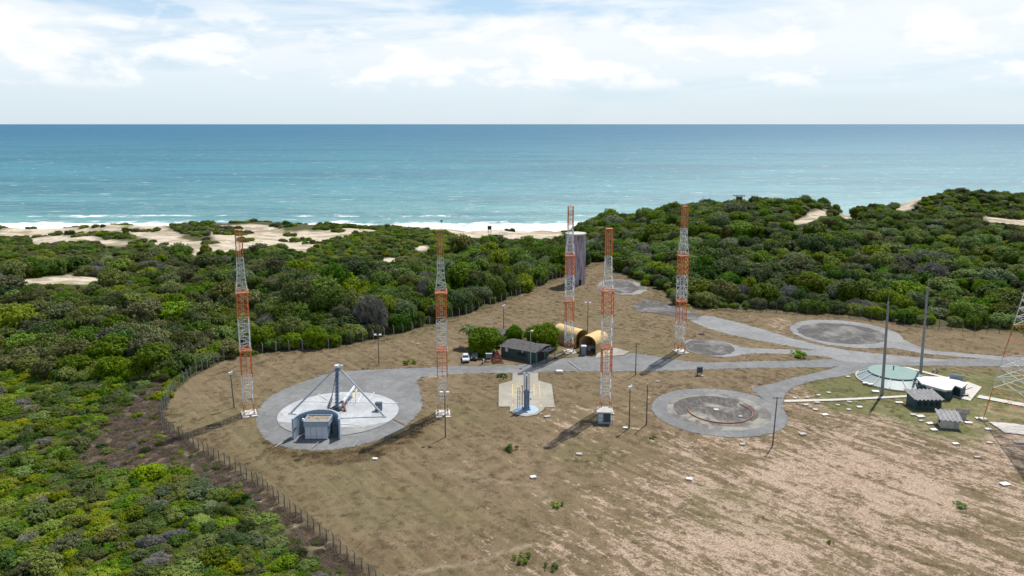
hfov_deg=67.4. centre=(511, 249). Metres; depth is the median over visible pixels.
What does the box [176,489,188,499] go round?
shrub
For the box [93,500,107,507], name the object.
shrub
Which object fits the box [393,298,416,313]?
tree
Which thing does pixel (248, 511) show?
shrub
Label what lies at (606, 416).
door
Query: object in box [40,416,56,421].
shrub
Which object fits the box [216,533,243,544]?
shrub
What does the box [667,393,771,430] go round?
launch circle
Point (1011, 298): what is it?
tree
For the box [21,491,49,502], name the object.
shrub
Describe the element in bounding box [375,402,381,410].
equipment cabinet
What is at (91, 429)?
shrub
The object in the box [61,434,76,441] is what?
shrub
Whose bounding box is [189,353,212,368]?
tree
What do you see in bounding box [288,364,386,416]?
launch tripod
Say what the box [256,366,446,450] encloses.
turning apron
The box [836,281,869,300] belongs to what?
tree
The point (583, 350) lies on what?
toilet cabin
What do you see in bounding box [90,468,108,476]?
shrub
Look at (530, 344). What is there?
floodlight pole
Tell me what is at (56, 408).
shrub
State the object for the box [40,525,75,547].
shrub
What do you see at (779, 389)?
branch road
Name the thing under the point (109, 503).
shrub
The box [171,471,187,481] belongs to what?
shrub
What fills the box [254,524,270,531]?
shrub
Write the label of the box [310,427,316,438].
door panel
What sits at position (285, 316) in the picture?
tree
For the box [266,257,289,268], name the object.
tree
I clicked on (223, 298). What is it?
tree
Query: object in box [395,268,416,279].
tree
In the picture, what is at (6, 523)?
shrub
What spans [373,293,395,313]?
tree
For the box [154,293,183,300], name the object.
tree
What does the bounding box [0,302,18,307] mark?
tree
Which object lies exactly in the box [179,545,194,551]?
shrub
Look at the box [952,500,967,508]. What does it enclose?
weed clump
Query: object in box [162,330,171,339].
tree
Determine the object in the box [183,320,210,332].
tree
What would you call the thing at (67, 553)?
shrub
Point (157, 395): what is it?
shrub
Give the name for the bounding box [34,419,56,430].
shrub
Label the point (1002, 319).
tree
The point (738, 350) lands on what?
loop road
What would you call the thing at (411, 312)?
tree
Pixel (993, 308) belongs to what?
tree
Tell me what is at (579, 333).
arched tent
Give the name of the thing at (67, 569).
shrub
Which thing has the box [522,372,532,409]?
rail launcher
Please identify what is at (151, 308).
tree
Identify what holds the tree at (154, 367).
on the ground
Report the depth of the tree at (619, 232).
374.10 m
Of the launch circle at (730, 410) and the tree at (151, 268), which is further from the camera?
the tree at (151, 268)
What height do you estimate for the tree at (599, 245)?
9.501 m
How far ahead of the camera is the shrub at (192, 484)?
123.44 m
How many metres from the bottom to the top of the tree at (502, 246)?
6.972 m
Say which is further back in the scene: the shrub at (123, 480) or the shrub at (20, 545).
the shrub at (123, 480)
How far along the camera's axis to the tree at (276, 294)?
246.31 m
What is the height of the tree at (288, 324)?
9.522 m
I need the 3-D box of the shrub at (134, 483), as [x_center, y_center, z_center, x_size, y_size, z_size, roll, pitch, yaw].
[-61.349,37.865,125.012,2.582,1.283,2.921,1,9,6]
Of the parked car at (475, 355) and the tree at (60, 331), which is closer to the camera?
the parked car at (475, 355)
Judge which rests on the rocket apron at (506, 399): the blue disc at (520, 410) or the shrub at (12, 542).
the blue disc at (520, 410)
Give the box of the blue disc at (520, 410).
[514,405,537,413]
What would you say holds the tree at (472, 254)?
on the ground
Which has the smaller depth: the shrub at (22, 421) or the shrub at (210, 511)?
the shrub at (210, 511)
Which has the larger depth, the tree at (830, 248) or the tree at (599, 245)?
the tree at (599, 245)
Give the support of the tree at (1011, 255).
on the ground
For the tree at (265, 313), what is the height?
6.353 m
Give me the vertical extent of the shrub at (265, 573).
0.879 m
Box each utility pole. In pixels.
[633,343,639,374]
[646,384,648,424]
[772,396,781,445]
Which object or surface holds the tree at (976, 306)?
on the ground
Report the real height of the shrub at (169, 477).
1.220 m
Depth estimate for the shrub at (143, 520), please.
112.92 m
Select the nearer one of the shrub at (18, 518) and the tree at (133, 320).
the shrub at (18, 518)
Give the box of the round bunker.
[855,365,923,391]
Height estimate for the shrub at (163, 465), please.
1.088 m
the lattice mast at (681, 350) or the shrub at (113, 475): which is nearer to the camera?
the shrub at (113, 475)
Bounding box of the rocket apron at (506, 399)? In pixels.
[499,373,554,415]
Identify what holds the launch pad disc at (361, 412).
on the launch pad base at (344, 430)
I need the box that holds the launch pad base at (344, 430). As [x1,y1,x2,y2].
[277,392,398,435]
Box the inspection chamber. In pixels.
[998,482,1010,485]
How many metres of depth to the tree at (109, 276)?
272.70 m
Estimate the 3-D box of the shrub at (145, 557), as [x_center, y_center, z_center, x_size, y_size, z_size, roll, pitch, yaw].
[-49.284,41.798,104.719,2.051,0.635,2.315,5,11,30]
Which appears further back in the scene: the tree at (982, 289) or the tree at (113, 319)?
the tree at (982, 289)
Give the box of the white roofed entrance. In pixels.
[916,374,971,399]
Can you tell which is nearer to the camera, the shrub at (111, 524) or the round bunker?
the shrub at (111, 524)
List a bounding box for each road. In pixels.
[441,353,1023,373]
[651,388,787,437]
[684,339,850,359]
[690,315,946,362]
[752,364,900,407]
[861,336,1023,359]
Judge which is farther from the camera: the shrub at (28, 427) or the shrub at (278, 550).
the shrub at (28, 427)
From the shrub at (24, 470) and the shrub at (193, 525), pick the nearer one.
the shrub at (193, 525)
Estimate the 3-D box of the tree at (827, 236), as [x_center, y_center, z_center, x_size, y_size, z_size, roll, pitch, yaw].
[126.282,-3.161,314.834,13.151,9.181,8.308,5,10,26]
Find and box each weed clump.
[403,358,416,363]
[496,373,507,378]
[503,444,518,452]
[512,551,530,563]
[543,561,558,571]
[551,501,563,507]
[789,350,806,357]
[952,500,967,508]
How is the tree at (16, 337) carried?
on the ground
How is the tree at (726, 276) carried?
on the ground
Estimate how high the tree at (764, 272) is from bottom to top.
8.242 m
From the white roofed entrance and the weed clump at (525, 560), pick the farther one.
the white roofed entrance
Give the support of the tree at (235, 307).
on the ground
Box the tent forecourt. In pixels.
[595,348,629,357]
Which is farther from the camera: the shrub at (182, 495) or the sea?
the sea
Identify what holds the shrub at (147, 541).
on the ground
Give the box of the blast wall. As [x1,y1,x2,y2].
[291,409,340,438]
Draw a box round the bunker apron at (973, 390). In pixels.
[953,382,980,399]
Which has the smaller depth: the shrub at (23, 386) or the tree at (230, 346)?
the shrub at (23, 386)
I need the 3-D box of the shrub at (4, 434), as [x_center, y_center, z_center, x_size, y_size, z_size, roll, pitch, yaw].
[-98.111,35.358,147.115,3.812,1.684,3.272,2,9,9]
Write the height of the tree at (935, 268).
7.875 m
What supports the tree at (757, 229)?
on the ground
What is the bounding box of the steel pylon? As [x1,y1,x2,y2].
[978,293,1023,423]
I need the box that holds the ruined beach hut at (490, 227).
[488,225,502,235]
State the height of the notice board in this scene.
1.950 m
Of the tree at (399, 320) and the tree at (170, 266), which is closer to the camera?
the tree at (399, 320)
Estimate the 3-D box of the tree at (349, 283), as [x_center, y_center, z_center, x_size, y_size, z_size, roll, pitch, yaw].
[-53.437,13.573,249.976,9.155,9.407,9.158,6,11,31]
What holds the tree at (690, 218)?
on the ground
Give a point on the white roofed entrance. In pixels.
(945, 388)
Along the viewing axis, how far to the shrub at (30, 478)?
128.77 m
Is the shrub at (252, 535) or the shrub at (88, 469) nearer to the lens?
the shrub at (252, 535)
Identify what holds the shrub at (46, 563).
on the ground
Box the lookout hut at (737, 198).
[733,195,744,204]
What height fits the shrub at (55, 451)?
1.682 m
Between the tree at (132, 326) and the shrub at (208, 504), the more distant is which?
the tree at (132, 326)
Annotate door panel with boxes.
[305,427,310,438]
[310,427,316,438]
[316,427,321,438]
[322,427,327,438]
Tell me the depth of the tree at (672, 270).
277.24 m
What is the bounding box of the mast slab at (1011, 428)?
[990,422,1023,433]
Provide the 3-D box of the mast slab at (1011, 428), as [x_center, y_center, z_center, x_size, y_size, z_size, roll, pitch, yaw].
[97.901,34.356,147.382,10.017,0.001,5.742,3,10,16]
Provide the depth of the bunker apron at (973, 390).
168.08 m
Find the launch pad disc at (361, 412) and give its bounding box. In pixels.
[277,392,397,426]
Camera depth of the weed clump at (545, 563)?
101.48 m
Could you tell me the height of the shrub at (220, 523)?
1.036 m
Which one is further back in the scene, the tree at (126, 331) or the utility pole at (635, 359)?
the tree at (126, 331)
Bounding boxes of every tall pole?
[880,292,889,394]
[919,280,928,373]
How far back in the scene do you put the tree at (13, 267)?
305.10 m
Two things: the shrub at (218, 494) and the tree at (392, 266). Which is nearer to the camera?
the shrub at (218, 494)
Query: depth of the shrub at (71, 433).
145.60 m
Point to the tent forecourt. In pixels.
(617, 351)
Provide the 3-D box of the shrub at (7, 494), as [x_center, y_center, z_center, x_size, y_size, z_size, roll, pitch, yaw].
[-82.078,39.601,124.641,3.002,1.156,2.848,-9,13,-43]
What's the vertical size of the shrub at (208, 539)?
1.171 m
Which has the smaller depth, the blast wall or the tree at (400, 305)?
the blast wall
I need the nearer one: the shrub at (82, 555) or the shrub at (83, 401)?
the shrub at (82, 555)
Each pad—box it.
[601,281,638,292]
[684,339,734,354]
[797,323,884,343]
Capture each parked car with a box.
[462,353,469,361]
[470,351,478,359]
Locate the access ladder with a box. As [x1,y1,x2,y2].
[517,385,522,407]
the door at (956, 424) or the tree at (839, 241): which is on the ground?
the tree at (839, 241)
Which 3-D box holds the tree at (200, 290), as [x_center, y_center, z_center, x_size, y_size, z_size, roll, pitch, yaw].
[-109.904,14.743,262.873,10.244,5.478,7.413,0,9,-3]
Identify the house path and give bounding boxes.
[538,353,562,362]
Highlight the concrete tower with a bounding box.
[565,232,586,285]
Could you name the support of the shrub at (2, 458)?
on the ground
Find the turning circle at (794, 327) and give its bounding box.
[789,320,902,347]
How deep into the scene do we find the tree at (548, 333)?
197.32 m
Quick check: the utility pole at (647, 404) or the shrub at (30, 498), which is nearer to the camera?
the shrub at (30, 498)
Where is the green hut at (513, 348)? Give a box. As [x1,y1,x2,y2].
[499,338,555,362]
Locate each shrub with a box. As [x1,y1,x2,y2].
[0,370,15,377]
[0,401,14,408]
[0,405,21,418]
[0,431,12,440]
[0,446,9,453]
[0,449,11,455]
[0,455,9,461]
[0,461,14,467]
[0,477,18,484]
[0,479,14,494]
[0,490,13,497]
[0,506,17,516]
[0,516,14,520]
[0,519,16,531]
[0,538,14,544]
[0,547,17,567]
[2,495,16,500]
[2,524,22,537]
[3,437,23,446]
[3,559,18,571]
[3,568,13,575]
[5,453,25,465]
[8,384,28,390]
[8,540,16,548]
[9,506,27,517]
[9,544,47,567]
[10,418,30,426]
[10,489,22,496]
[12,464,34,477]
[12,540,29,550]
[14,442,32,446]
[14,514,27,522]
[15,518,32,530]
[16,532,38,542]
[18,501,33,506]
[18,525,39,536]
[19,499,55,524]
[20,454,37,464]
[20,485,40,496]
[21,424,34,430]
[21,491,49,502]
[22,405,42,412]
[22,432,43,441]
[22,487,46,495]
[24,449,39,456]
[24,473,40,482]
[26,410,50,420]
[26,544,43,551]
[26,548,64,575]
[27,376,45,382]
[27,535,46,546]
[29,462,46,472]
[30,477,49,486]
[32,472,53,481]
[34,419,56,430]
[36,495,48,501]
[39,427,61,435]
[39,458,59,466]
[39,519,63,533]
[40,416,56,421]
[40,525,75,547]
[44,481,61,490]
[45,441,68,454]
[46,490,66,501]
[47,440,64,448]
[47,445,71,458]
[47,530,83,554]
[48,484,62,491]
[49,404,65,411]
[50,436,65,445]
[51,422,70,428]
[52,448,73,459]
[52,472,65,481]
[52,496,85,514]
[56,462,74,472]
[56,511,74,517]
[57,571,71,575]
[59,520,79,529]
[60,547,78,560]
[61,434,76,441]
[61,453,79,461]
[63,513,92,525]
[63,565,80,574]
[64,397,80,404]
[64,431,79,435]
[65,404,83,410]
[65,464,84,475]
[65,556,80,567]
[66,417,82,424]
[66,436,91,448]
[72,481,94,493]
[72,549,91,561]
[74,422,91,428]
[76,544,96,553]
[77,407,91,414]
[77,496,88,503]
[78,477,95,484]
[79,413,94,419]
[80,398,89,403]
[81,536,94,544]
[82,524,104,538]
[83,425,99,432]
[83,462,107,473]
[84,566,121,575]
[85,488,108,502]
[87,396,101,404]
[88,435,97,441]
[89,403,102,408]
[89,418,111,426]
[89,511,112,526]
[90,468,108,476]
[91,525,127,544]
[92,415,106,421]
[92,485,107,490]
[92,558,121,570]
[93,386,118,396]
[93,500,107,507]
[95,393,120,404]
[97,478,115,489]
[99,541,117,555]
[100,402,117,411]
[102,374,122,383]
[103,522,118,528]
[104,497,119,506]
[105,470,119,480]
[105,491,119,499]
[107,467,129,475]
[108,519,127,527]
[110,388,124,395]
[111,502,133,510]
[113,476,129,485]
[114,540,130,550]
[115,495,126,502]
[115,533,132,543]
[116,395,134,402]
[116,512,127,522]
[116,553,134,564]
[118,401,133,406]
[119,562,132,571]
[120,569,131,575]
[123,502,147,521]
[124,493,144,502]
[124,548,150,560]
[127,477,141,487]
[128,519,153,535]
[128,564,153,575]
[129,462,163,481]
[133,495,156,506]
[134,533,168,547]
[136,380,150,386]
[136,517,152,521]
[139,525,157,535]
[140,553,152,560]
[143,501,167,515]
[143,551,172,565]
[145,541,165,553]
[147,566,168,575]
[148,517,164,522]
[149,390,174,400]
[151,499,167,505]
[152,482,173,491]
[152,520,165,528]
[153,478,167,487]
[154,487,172,497]
[155,527,173,535]
[156,469,171,478]
[157,543,172,552]
[158,528,188,540]
[159,464,167,469]
[159,557,203,575]
[159,565,188,575]
[161,472,174,481]
[162,380,178,385]
[162,507,170,516]
[164,505,185,524]
[166,557,181,566]
[168,499,202,516]
[171,464,193,474]
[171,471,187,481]
[171,549,182,558]
[172,480,186,488]
[175,484,187,494]
[175,550,190,559]
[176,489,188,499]
[179,481,202,488]
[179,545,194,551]
[182,505,202,516]
[182,518,194,527]
[182,532,197,540]
[183,476,199,483]
[185,520,199,532]
[186,484,217,501]
[186,571,197,575]
[188,546,205,557]
[191,513,212,524]
[192,477,211,486]
[195,532,218,547]
[195,545,231,570]
[199,500,217,509]
[199,564,212,573]
[202,568,222,575]
[203,506,220,515]
[205,488,230,500]
[211,542,235,552]
[212,559,232,571]
[213,529,234,541]
[215,516,238,529]
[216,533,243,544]
[219,569,235,575]
[221,524,235,531]
[224,490,237,501]
[224,558,243,573]
[227,489,244,503]
[228,493,251,504]
[229,505,244,516]
[234,530,248,539]
[235,519,255,532]
[235,553,255,566]
[238,545,251,554]
[240,512,280,526]
[240,563,255,574]
[242,507,255,514]
[242,565,266,575]
[245,530,261,540]
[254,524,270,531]
[254,556,264,564]
[257,571,272,575]
[262,563,282,572]
[263,546,275,555]
[264,533,289,547]
[271,551,297,572]
[271,573,288,575]
[272,544,287,554]
[277,570,291,575]
[288,546,307,557]
[296,559,318,570]
[314,568,331,575]
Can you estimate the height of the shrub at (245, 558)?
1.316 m
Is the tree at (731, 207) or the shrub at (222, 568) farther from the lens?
the tree at (731, 207)
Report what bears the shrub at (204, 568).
on the ground
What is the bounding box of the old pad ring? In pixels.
[597,279,647,294]
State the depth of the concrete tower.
277.92 m
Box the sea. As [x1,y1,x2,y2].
[0,124,1023,231]
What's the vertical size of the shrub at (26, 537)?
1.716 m
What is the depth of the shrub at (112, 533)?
108.72 m
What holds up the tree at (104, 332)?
on the ground
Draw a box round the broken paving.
[632,300,700,319]
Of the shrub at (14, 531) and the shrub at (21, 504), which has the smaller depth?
the shrub at (14, 531)
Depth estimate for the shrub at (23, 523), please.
112.46 m
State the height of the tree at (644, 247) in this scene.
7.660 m
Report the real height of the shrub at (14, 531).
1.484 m
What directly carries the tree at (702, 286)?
on the ground
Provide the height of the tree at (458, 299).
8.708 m
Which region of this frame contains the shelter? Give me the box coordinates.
[302,414,337,438]
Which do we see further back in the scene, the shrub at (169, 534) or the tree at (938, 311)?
the tree at (938, 311)
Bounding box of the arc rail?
[687,404,753,423]
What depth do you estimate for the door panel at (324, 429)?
142.72 m
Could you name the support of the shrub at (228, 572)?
on the ground
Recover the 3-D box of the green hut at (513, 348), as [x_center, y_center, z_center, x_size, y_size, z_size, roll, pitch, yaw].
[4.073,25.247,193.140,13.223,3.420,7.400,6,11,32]
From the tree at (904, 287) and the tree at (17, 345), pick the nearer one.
the tree at (17, 345)
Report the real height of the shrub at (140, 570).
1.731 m
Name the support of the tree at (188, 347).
on the ground
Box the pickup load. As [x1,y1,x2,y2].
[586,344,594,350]
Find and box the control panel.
[695,366,702,376]
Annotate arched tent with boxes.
[555,323,587,347]
[579,330,608,353]
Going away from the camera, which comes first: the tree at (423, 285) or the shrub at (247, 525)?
the shrub at (247, 525)
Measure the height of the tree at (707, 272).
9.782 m
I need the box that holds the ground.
[0,195,1023,575]
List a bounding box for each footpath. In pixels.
[784,395,906,401]
[906,367,944,376]
[977,395,1023,405]
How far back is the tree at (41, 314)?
228.64 m
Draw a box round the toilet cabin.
[581,345,586,355]
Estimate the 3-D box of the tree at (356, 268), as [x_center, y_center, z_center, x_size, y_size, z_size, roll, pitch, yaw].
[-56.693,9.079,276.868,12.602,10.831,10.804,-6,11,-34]
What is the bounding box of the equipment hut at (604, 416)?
[596,407,612,423]
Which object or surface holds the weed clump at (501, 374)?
on the ground
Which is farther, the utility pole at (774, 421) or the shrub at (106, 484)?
the utility pole at (774, 421)
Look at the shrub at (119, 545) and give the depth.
107.04 m
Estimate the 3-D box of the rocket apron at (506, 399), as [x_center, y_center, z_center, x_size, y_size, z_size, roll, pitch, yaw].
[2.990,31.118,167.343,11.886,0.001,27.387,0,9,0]
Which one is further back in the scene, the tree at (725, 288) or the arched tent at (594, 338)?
the tree at (725, 288)
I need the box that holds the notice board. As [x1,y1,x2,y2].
[485,353,491,357]
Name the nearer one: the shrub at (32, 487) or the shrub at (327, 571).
the shrub at (327, 571)
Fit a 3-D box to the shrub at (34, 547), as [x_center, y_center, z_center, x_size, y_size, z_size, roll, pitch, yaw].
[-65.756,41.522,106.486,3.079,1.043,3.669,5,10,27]
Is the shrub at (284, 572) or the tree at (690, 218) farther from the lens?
the tree at (690, 218)
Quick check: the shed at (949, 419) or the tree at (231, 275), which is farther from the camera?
the tree at (231, 275)
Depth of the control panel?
179.04 m
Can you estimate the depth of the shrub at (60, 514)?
115.56 m
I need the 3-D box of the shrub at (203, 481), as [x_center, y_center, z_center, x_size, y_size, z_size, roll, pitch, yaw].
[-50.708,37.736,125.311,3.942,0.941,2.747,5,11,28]
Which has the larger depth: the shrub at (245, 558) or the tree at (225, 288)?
the tree at (225, 288)
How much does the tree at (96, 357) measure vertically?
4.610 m
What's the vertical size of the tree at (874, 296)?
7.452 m
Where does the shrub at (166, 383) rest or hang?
on the ground
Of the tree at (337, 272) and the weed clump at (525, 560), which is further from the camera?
the tree at (337, 272)
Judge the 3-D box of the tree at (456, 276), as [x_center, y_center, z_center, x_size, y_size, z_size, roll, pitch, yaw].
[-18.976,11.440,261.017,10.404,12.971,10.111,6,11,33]
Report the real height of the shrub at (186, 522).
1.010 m
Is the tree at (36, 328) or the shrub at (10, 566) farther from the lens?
the tree at (36, 328)
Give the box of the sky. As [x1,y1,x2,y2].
[0,0,1023,123]
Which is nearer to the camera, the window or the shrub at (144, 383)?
the shrub at (144, 383)
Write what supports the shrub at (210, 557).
on the ground
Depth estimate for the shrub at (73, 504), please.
116.79 m
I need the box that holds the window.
[518,352,525,356]
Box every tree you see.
[0,274,26,287]
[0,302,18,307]
[0,303,37,327]
[0,354,17,370]
[1,259,26,278]
[2,331,40,345]
[3,339,32,355]
[6,290,40,303]
[6,344,42,356]
[11,315,51,330]
[11,356,41,373]
[22,302,46,311]
[26,321,55,334]
[29,332,62,348]
[34,312,53,319]
[37,299,55,312]
[38,343,57,357]
[42,345,58,356]
[43,300,77,320]
[49,327,70,337]
[50,337,93,357]
[54,353,94,368]
[56,292,85,303]
[61,256,90,270]
[63,311,90,326]
[63,324,99,341]
[79,284,109,295]
[79,340,99,355]
[79,364,95,371]
[84,295,95,299]
[87,354,110,360]
[94,298,122,310]
[95,323,129,339]
[96,267,131,286]
[97,313,129,327]
[99,305,116,310]
[104,326,134,338]
[105,257,134,271]
[109,322,142,329]
[114,288,135,293]
[125,318,141,324]
[126,294,163,320]
[130,341,172,374]
[135,266,157,274]
[143,246,161,252]
[146,318,167,328]
[148,357,169,371]
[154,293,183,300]
[157,301,190,319]
[157,341,174,355]
[160,292,188,302]
[162,324,186,331]
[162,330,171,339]
[163,265,178,270]
[165,350,195,375]
[168,242,192,254]
[172,331,201,345]
[172,341,196,353]
[176,304,191,317]
[178,286,206,293]
[182,303,201,318]
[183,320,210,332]
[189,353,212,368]
[190,312,212,324]
[191,301,221,321]
[192,252,222,267]
[194,348,205,353]
[196,336,214,343]
[199,270,226,282]
[207,311,223,323]
[210,278,238,301]
[210,325,233,338]
[216,296,233,302]
[218,338,238,358]
[219,306,234,315]
[219,315,243,325]
[225,332,243,341]
[227,267,251,280]
[228,287,260,309]
[229,303,246,312]
[241,325,269,348]
[253,256,272,267]
[254,300,274,316]
[261,309,270,316]
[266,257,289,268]
[266,327,285,338]
[269,300,309,321]
[272,291,280,296]
[273,316,302,335]
[275,312,294,323]
[280,277,316,303]
[285,259,315,270]
[285,270,302,278]
[294,300,309,310]
[295,320,311,334]
[299,275,340,293]
[302,315,323,327]
[309,286,346,312]
[312,312,329,319]
[319,261,351,284]
[321,318,342,327]
[327,296,355,311]
[337,313,363,328]
[339,278,359,291]
[341,287,357,293]
[342,260,369,278]
[344,323,367,340]
[352,295,388,333]
[354,294,375,309]
[369,270,392,285]
[371,287,400,298]
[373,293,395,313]
[386,264,399,269]
[387,312,412,331]
[392,256,415,262]
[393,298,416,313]
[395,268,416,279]
[395,285,416,290]
[401,304,419,327]
[407,295,426,314]
[416,278,434,295]
[418,259,434,264]
[426,279,450,296]
[432,258,454,274]
[441,264,467,289]
[447,289,473,313]
[449,233,471,252]
[458,324,476,336]
[461,248,483,254]
[462,285,486,302]
[463,268,486,287]
[465,325,505,356]
[468,250,491,257]
[469,257,488,272]
[487,249,509,265]
[495,243,508,248]
[505,324,523,339]
[507,247,530,264]
[522,322,560,349]
[549,245,565,265]
[589,240,610,250]
[603,227,624,238]
[634,244,652,254]
[643,222,666,242]
[662,250,689,263]
[663,224,679,232]
[667,263,685,276]
[672,269,701,288]
[677,216,698,223]
[681,263,717,281]
[685,278,712,299]
[695,246,725,259]
[702,237,720,247]
[708,279,739,303]
[710,261,729,273]
[717,272,736,281]
[722,202,747,212]
[724,246,743,255]
[729,222,750,238]
[747,221,763,238]
[748,282,780,301]
[750,242,764,250]
[750,267,775,283]
[764,274,786,282]
[764,288,785,298]
[765,260,794,271]
[784,258,811,268]
[787,272,825,293]
[796,234,829,253]
[799,271,824,287]
[802,221,827,233]
[806,232,834,244]
[815,242,834,253]
[825,282,838,299]
[828,234,845,249]
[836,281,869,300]
[842,231,864,239]
[857,288,881,302]
[869,251,895,267]
[877,279,896,289]
[878,288,898,305]
[890,280,927,294]
[901,228,928,244]
[906,292,930,309]
[913,261,949,277]
[924,288,936,297]
[925,276,958,290]
[927,307,949,317]
[933,297,954,309]
[939,249,958,260]
[939,290,963,300]
[948,299,974,317]
[953,236,984,251]
[962,297,990,306]
[964,300,985,309]
[966,277,990,291]
[970,245,997,256]
[971,271,984,279]
[975,283,1000,296]
[978,267,1017,283]
[978,306,989,313]
[988,302,1011,314]
[988,312,1019,328]
[992,245,1023,264]
[998,289,1023,305]
[999,303,1023,320]
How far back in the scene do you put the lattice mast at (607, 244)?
154.16 m
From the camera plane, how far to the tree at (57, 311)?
231.41 m
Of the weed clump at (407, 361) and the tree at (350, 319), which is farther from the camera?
the tree at (350, 319)
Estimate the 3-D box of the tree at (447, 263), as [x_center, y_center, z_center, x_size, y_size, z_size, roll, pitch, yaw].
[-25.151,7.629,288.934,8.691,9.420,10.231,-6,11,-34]
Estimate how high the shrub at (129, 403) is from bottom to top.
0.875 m
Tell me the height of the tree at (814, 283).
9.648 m
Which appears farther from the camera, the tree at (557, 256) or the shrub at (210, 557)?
the tree at (557, 256)
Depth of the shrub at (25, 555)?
103.73 m
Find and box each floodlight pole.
[228,371,234,407]
[374,334,380,363]
[440,391,448,436]
[528,330,533,363]
[628,385,632,427]
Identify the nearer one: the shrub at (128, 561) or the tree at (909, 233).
the shrub at (128, 561)
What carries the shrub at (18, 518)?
on the ground
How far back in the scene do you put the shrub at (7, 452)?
138.57 m
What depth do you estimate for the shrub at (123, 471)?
128.87 m
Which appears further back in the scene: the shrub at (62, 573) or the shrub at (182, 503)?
the shrub at (182, 503)
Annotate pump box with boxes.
[956,408,969,419]
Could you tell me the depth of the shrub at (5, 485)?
125.14 m
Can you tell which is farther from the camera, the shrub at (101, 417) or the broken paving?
the broken paving
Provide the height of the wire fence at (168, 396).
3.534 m
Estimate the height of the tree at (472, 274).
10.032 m
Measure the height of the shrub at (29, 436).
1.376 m
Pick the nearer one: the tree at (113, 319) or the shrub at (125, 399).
the shrub at (125, 399)
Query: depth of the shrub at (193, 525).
111.46 m
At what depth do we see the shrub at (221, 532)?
108.95 m
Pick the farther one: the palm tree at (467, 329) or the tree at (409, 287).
the tree at (409, 287)
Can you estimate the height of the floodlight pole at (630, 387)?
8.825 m
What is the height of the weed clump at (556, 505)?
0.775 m
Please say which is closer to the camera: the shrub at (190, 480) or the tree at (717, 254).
the shrub at (190, 480)
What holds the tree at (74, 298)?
on the ground
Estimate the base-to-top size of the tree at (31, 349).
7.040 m
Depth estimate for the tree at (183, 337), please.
196.68 m
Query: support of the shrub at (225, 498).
on the ground
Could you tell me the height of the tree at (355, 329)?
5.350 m
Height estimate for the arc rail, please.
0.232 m
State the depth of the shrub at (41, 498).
120.58 m
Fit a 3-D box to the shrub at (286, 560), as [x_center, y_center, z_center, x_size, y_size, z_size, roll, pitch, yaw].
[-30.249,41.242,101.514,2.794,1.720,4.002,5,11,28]
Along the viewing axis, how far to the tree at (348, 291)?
243.91 m
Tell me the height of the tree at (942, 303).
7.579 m
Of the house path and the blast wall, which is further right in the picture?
the house path
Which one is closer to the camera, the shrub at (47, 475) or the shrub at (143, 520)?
the shrub at (143, 520)
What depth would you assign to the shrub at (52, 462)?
133.55 m
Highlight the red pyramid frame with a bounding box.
[491,350,503,363]
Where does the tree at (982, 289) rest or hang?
on the ground
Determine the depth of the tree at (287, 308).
218.45 m
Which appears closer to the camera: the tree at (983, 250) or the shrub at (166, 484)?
the shrub at (166, 484)
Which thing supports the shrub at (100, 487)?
on the ground
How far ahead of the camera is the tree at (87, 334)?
202.31 m
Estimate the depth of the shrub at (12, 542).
107.16 m
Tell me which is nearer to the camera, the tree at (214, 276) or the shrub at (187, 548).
the shrub at (187, 548)
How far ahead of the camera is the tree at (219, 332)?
203.81 m
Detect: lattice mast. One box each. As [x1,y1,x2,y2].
[234,229,257,418]
[435,220,449,417]
[562,206,576,353]
[599,228,614,414]
[672,206,689,354]
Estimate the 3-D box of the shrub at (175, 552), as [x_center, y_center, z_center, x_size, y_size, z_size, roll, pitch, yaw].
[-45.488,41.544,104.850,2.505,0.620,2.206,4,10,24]
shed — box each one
[904,388,945,409]
[935,408,962,428]
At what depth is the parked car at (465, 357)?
189.27 m
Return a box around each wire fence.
[158,349,224,415]
[159,410,383,575]
[237,272,558,355]
[716,301,1023,334]
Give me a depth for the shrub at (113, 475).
127.39 m
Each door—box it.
[538,352,543,360]
[604,414,609,421]
[953,422,958,428]
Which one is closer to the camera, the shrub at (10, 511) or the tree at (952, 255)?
the shrub at (10, 511)

